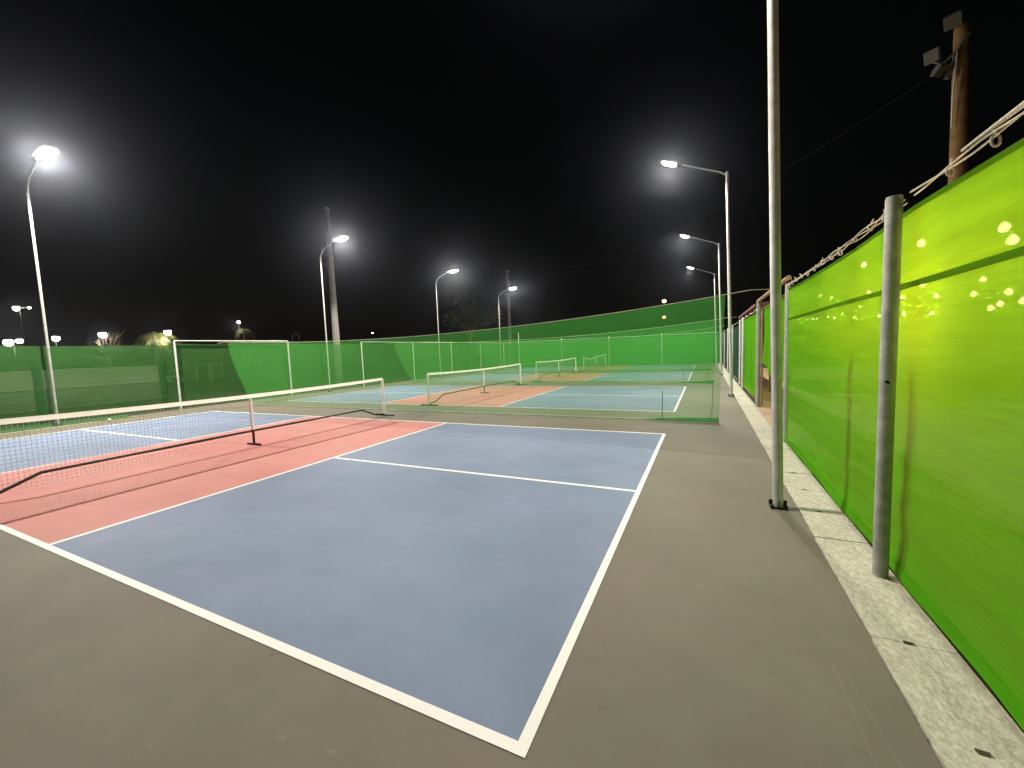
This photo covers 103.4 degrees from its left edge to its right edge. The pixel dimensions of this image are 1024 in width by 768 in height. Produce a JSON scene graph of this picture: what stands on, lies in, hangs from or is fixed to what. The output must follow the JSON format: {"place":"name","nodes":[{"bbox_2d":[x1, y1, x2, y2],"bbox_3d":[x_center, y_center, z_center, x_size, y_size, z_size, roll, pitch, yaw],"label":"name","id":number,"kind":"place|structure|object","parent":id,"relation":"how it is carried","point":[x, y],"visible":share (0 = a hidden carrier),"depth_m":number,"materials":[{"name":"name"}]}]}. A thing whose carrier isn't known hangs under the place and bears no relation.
{"place":"outdoors","nodes":[
{"label":"outdoors","id":0,"kind":"place"},
{"bbox_2d":[131,346,767,414],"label":"ground","id":1,"kind":"structure","parent":0,"point":[764,366],"depth_m":25.55,"materials":[{"name":"soil"}]},
{"bbox_2d":[3,338,22,345],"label":"lamp","id":2,"kind":"object","parent":1,"relation":"on","point":[8,341],"visible":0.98,"depth_m":24.87,"materials":[{"name":"white metal"}]},
{"bbox_2d":[12,305,30,345],"bbox_3d":[-48.203,-3.869,40.110,1.630,7.916,0.487,-2,5,7],"label":"lamp","id":3,"kind":"object","parent":1,"relation":"on","point":[16,307],"visible":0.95,"depth_m":39.89,"materials":[{"name":"white metal"}]},
{"bbox_2d":[52,335,59,345],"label":"lamp","id":4,"kind":"object","parent":1,"relation":"on","point":[56,338],"visible":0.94,"depth_m":39.84,"materials":[{"name":"white metal"}]},
{"bbox_2d":[98,331,106,344],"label":"lamp","id":5,"kind":"object","parent":1,"relation":"on","point":[102,334],"visible":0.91,"depth_m":24.91,"materials":[{"name":"white metal"}]},
{"bbox_2d":[90,329,133,345],"bbox_3d":[-25.299,-1.565,25.688,3.051,3.949,2.561,-1,5,15],"label":"tree","id":6,"kind":"object","parent":1,"relation":"on","point":[111,342],"visible":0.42,"depth_m":25.34,"materials":[{"name":"brown plant"}]},
{"bbox_2d":[133,331,181,345],"bbox_3d":[-21.996,-1.475,25.253,2.627,3.578,2.477,0,5,26],"label":"palm tree","id":7,"kind":"object","parent":1,"relation":"on","point":[153,336],"visible":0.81,"depth_m":24.95,"materials":[{"name":"green plant"}]},
{"bbox_2d":[164,329,170,344],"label":"lamp","id":8,"kind":"object","parent":1,"relation":"on","point":[167,332],"visible":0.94,"depth_m":25.01,"materials":[{"name":"white metal"}]},
{"bbox_2d":[235,329,255,343],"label":"palm tree","id":9,"kind":"object","parent":1,"relation":"on","point":[244,332],"visible":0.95,"depth_m":40.21,"materials":[{"name":"green plant"}]},
{"bbox_2d":[321,207,339,343],"bbox_3d":[-9.607,-4.545,21.508,0.660,9.350,0.400,0,5,26],"label":"utility pole","id":10,"kind":"object","parent":1,"relation":"on","point":[328,251],"visible":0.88,"depth_m":21.27,"materials":[{"name":"grey concrete"}]},
{"bbox_2d":[439,278,506,343],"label":"tree","id":11,"kind":"object","parent":1,"relation":"on","point":[465,315],"visible":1,"depth_m":40.13,"materials":[{"name":"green plant"}]},
{"bbox_2d":[503,271,511,343],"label":"utility pole","id":12,"kind":"object","parent":1,"relation":"on","point":[508,306],"visible":0.81,"depth_m":41.40,"materials":[{"name":"grey concrete"}]},
{"bbox_2d":[662,299,665,335],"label":"lamp","id":13,"kind":"object","parent":1,"relation":"on","point":[663,300],"visible":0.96,"depth_m":43.88,"materials":[{"name":"white metal"}]},
{"bbox_2d":[717,363,1023,767],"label":"kerb","id":14,"kind":"structure","parent":1,"relation":"on","point":[963,718],"depth_m":1.99,"materials":[{"name":"concrete"}]},
{"bbox_2d":[741,310,760,395],"bbox_3d":[6.775,-0.835,11.493,0.105,2.340,4.403,0,5,25],"label":"fence","id":15,"kind":"object","parent":14,"relation":"on","point":[748,361],"visible":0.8,"depth_m":12.02,"materials":[{"name":"fabric"}]},
{"bbox_2d":[783,101,1023,730],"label":"fence","id":16,"kind":"object","parent":14,"relation":"on","point":[903,413],"visible":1,"depth_m":2.14,"materials":[{"name":"fabric"}]},
{"bbox_2d":[0,363,941,767],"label":"court pavement","id":17,"kind":"structure","parent":0,"point":[722,625],"depth_m":2.00,"materials":[{"name":"grey concrete"}]},
{"bbox_2d":[26,145,61,425],"bbox_3d":[-11.410,-2.218,10.083,1.777,6.711,0.351,0,5,26],"label":"street lamp","id":18,"kind":"object","parent":17,"relation":"on","point":[43,152],"visible":0.86,"depth_m":10.32,"materials":[{"name":"metal"}]},
{"bbox_2d":[0,378,393,493],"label":"pickleball net","id":19,"kind":"object","parent":17,"relation":"on","point":[11,421],"visible":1,"depth_m":6.19,"materials":[{"name":"fabric"}]},
{"bbox_2d":[0,416,442,543],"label":"kitchen paint","id":20,"kind":"object","parent":17,"relation":"on","point":[53,511],"visible":1,"depth_m":5.68,"materials":[{"name":"red paint"}]},
{"bbox_2d":[0,340,517,434],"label":"fence","id":21,"kind":"object","parent":17,"relation":"on","point":[89,378],"visible":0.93,"depth_m":13.84,"materials":[{"name":"fabric"}]},
{"bbox_2d":[0,411,661,740],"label":"service court paint","id":22,"kind":"object","parent":17,"relation":"on","point":[462,595],"visible":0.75,"depth_m":3.26,"materials":[{"name":"blue paint"}]},
{"bbox_2d":[0,411,665,757],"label":"court lines","id":23,"kind":"object","parent":17,"relation":"on","point":[520,746],"visible":0.91,"depth_m":2.23,"materials":[{"name":"white paint"}]},
{"bbox_2d":[320,235,348,391],"bbox_3d":[-7.696,-2.994,17.857,1.777,6.711,0.351,0,5,26],"label":"street lamp","id":24,"kind":"object","parent":17,"relation":"on","point":[341,238],"visible":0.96,"depth_m":18.11,"materials":[{"name":"metal"}]},
{"bbox_2d":[436,269,458,376],"bbox_3d":[-4.004,-3.767,25.585,1.777,6.711,0.351,0,5,26],"label":"street lamp","id":25,"kind":"object","parent":17,"relation":"on","point":[452,270],"visible":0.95,"depth_m":25.84,"materials":[{"name":"metal"}]},
{"bbox_2d":[421,363,526,405],"bbox_3d":[-1.055,-0.143,15.080,0.600,0.980,6.785,0,5,26],"label":"pickleball net","id":26,"kind":"object","parent":17,"relation":"on","point":[449,372],"visible":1,"depth_m":14.06,"materials":[{"name":"white fabric"}]},
{"bbox_2d":[387,386,564,406],"bbox_3d":[-1.006,0.360,14.871,4.268,0.001,5.994,0,5,26],"label":"kitchen paint","id":27,"kind":"object","parent":17,"relation":"on","point":[496,396],"visible":1,"depth_m":14.05,"materials":[{"name":"red paint"}]},
{"bbox_2d":[291,386,683,410],"bbox_3d":[-1.006,0.360,14.871,13.309,0.001,5.994,0,5,26],"label":"service court paint","id":28,"kind":"object","parent":17,"relation":"on","point":[640,398],"visible":0.9,"depth_m":13.17,"materials":[{"name":"blue paint"}]},
{"bbox_2d":[290,386,685,411],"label":"court lines","id":29,"kind":"object","parent":17,"relation":"on","point":[677,404],"visible":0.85,"depth_m":12.70,"materials":[{"name":"white paint"}]},
{"bbox_2d":[217,289,769,422],"bbox_3d":[-2.885,-0.504,10.987,16.844,2.474,0.374,0,5,26],"label":"divider curtain","id":30,"kind":"object","parent":17,"relation":"on","point":[710,420],"visible":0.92,"depth_m":8.50,"materials":[{"name":"green fabric"}]},
{"bbox_2d":[498,287,516,369],"bbox_3d":[-0.290,-4.543,33.359,1.777,6.711,0.351,0,5,26],"label":"street lamp","id":31,"kind":"object","parent":17,"relation":"on","point":[499,319],"visible":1,"depth_m":33.62,"materials":[{"name":"metal"}]},
{"bbox_2d":[507,373,606,380],"bbox_3d":[2.682,-0.411,22.591,4.268,0.001,5.994,0,5,26],"label":"kitchen paint","id":32,"kind":"object","parent":17,"relation":"on","point":[570,377],"visible":0.8,"depth_m":22.14,"materials":[{"name":"paint"}]},
{"bbox_2d":[386,317,727,382],"bbox_3d":[0.761,-1.280,18.794,16.994,2.474,0.372,0,5,26],"label":"divider curtain","id":33,"kind":"object","parent":17,"relation":"on","point":[622,331],"visible":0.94,"depth_m":15.95,"materials":[{"name":"green fabric"}]},
{"bbox_2d":[535,357,580,380],"bbox_3d":[2.633,-0.914,22.800,0.600,0.980,6.785,0,5,26],"label":"pickleball net","id":34,"kind":"object","parent":17,"relation":"on","point":[540,362],"visible":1,"depth_m":22.46,"materials":[{"name":"white fabric"}]},
{"bbox_2d":[438,372,691,380],"bbox_3d":[2.682,-0.411,22.591,13.309,0.001,5.994,0,5,26],"label":"service court paint","id":35,"kind":"object","parent":17,"relation":"on","point":[658,376],"visible":0.8,"depth_m":21.33,"materials":[{"name":"blue paint"}]},
{"bbox_2d":[443,372,692,380],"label":"court lines","id":36,"kind":"object","parent":17,"relation":"on","point":[594,377],"visible":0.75,"depth_m":22.33,"materials":[{"name":"white paint"}]},
{"bbox_2d":[469,326,719,372],"bbox_3d":[4.453,-2.052,26.522,16.994,2.474,0.375,0,5,26],"label":"divider curtain","id":37,"kind":"object","parent":17,"relation":"on","point":[646,370],"visible":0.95,"depth_m":24.57,"materials":[{"name":"green fabric"}]},
{"bbox_2d":[580,354,608,370],"bbox_3d":[6.321,-1.685,30.519,0.600,0.980,6.785,0,5,26],"label":"pickleball net","id":38,"kind":"object","parent":17,"relation":"on","point":[593,362],"visible":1,"depth_m":30.19,"materials":[{"name":"fabric"}]},
{"bbox_2d":[560,366,629,370],"bbox_3d":[6.370,-1.182,30.310,4.268,0.001,5.994,0,5,26],"label":"kitchen paint","id":39,"kind":"object","parent":17,"relation":"on","point":[602,368],"visible":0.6,"depth_m":30.07,"materials":[{"name":"paint"}]},
{"bbox_2d":[502,365,694,371],"bbox_3d":[6.370,-1.182,30.310,13.309,0.001,5.994,0,5,26],"label":"service court paint","id":40,"kind":"object","parent":17,"relation":"on","point":[656,367],"visible":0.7,"depth_m":29.49,"materials":[{"name":"paint"}]},
{"bbox_2d":[516,365,695,371],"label":"court lines","id":41,"kind":"object","parent":17,"relation":"on","point":[597,370],"visible":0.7,"depth_m":29.59,"materials":[{"name":"white paint"}]},
{"bbox_2d":[518,332,719,366],"bbox_3d":[8.212,-3.176,34.209,16.950,3.200,0.158,0,5,26],"label":"fence","id":42,"kind":"object","parent":17,"relation":"on","point":[682,349],"visible":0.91,"depth_m":33.66,"materials":[{"name":"fabric"}]},
{"bbox_2d":[660,160,733,396],"bbox_3d":[5.337,-3.079,11.678,1.786,6.931,0.260,-1,5,26],"label":"street lamp","id":43,"kind":"object","parent":17,"relation":"on","point":[675,163],"visible":1,"depth_m":11.35,"materials":[{"name":"metal"}]},
{"bbox_2d":[679,234,722,374],"bbox_3d":[9.151,-3.869,19.569,1.786,6.931,0.260,-1,5,26],"label":"street lamp","id":44,"kind":"object","parent":17,"relation":"on","point":[687,236],"visible":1,"depth_m":19.25,"materials":[{"name":"metal"}]},
{"bbox_2d":[687,266,717,365],"bbox_3d":[13.049,-4.686,27.751,1.786,6.931,0.260,-1,5,26],"label":"street lamp","id":45,"kind":"object","parent":17,"relation":"on","point":[715,309],"visible":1,"depth_m":27.44,"materials":[{"name":"metal"}]},
{"bbox_2d":[767,0,787,510],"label":"street lamp","id":46,"kind":"object","parent":17,"relation":"on","point":[777,501],"visible":1,"depth_m":3.54,"materials":[{"name":"metal"}]},
{"bbox_2d":[832,665,902,767],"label":"pavement streaks","id":47,"kind":"object","parent":17,"relation":"on","point":[874,721],"visible":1,"depth_m":1.64,"materials":[{"name":"grey concrete"}]},
{"bbox_2d":[0,0,1023,346],"label":"sky","id":48,"kind":"structure","parent":0,"point":[204,146],"materials":[{"name":"black"}]},
{"bbox_2d":[728,368,783,424],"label":"patio floor","id":49,"kind":"structure","parent":0,"point":[765,409],"depth_m":11.39,"materials":[{"name":"beige concrete"}]},
{"bbox_2d":[722,320,741,383],"bbox_3d":[11.829,-1.890,22.055,0.106,2.340,19.013,0,5,26],"label":"fence","id":50,"kind":"object","parent":49,"relation":"on","point":[736,345],"visible":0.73,"depth_m":17.82,"materials":[{"name":"metal"}]},
{"bbox_2d":[738,301,770,391],"bbox_3d":[10.839,-1.480,13.437,5.400,3.000,6.400,0,5,26],"label":"patio shelter","id":51,"kind":"object","parent":49,"relation":"on","point":[751,309],"visible":0.08,"depth_m":12.42,"materials":[{"name":"brown wood"}]},
{"bbox_2d":[556,9,970,267],"bbox_3d":[6.125,-4.706,21.325,0.750,8.506,27.493,-3,5,-11],"label":"utility pole","id":52,"kind":"object","parent":49,"relation":"on","point":[958,66],"visible":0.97,"depth_m":7.94,"materials":[{"name":"wood"}]},
{"bbox_2d":[755,275,791,406],"bbox_3d":[4.994,-0.546,7.768,0.168,2.506,3.764,0,5,26],"label":"gate frame","id":53,"kind":"object","parent":49,"relation":"on","point":[762,316],"visible":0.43,"depth_m":9.13,"materials":[{"name":"metal"}]}
]}

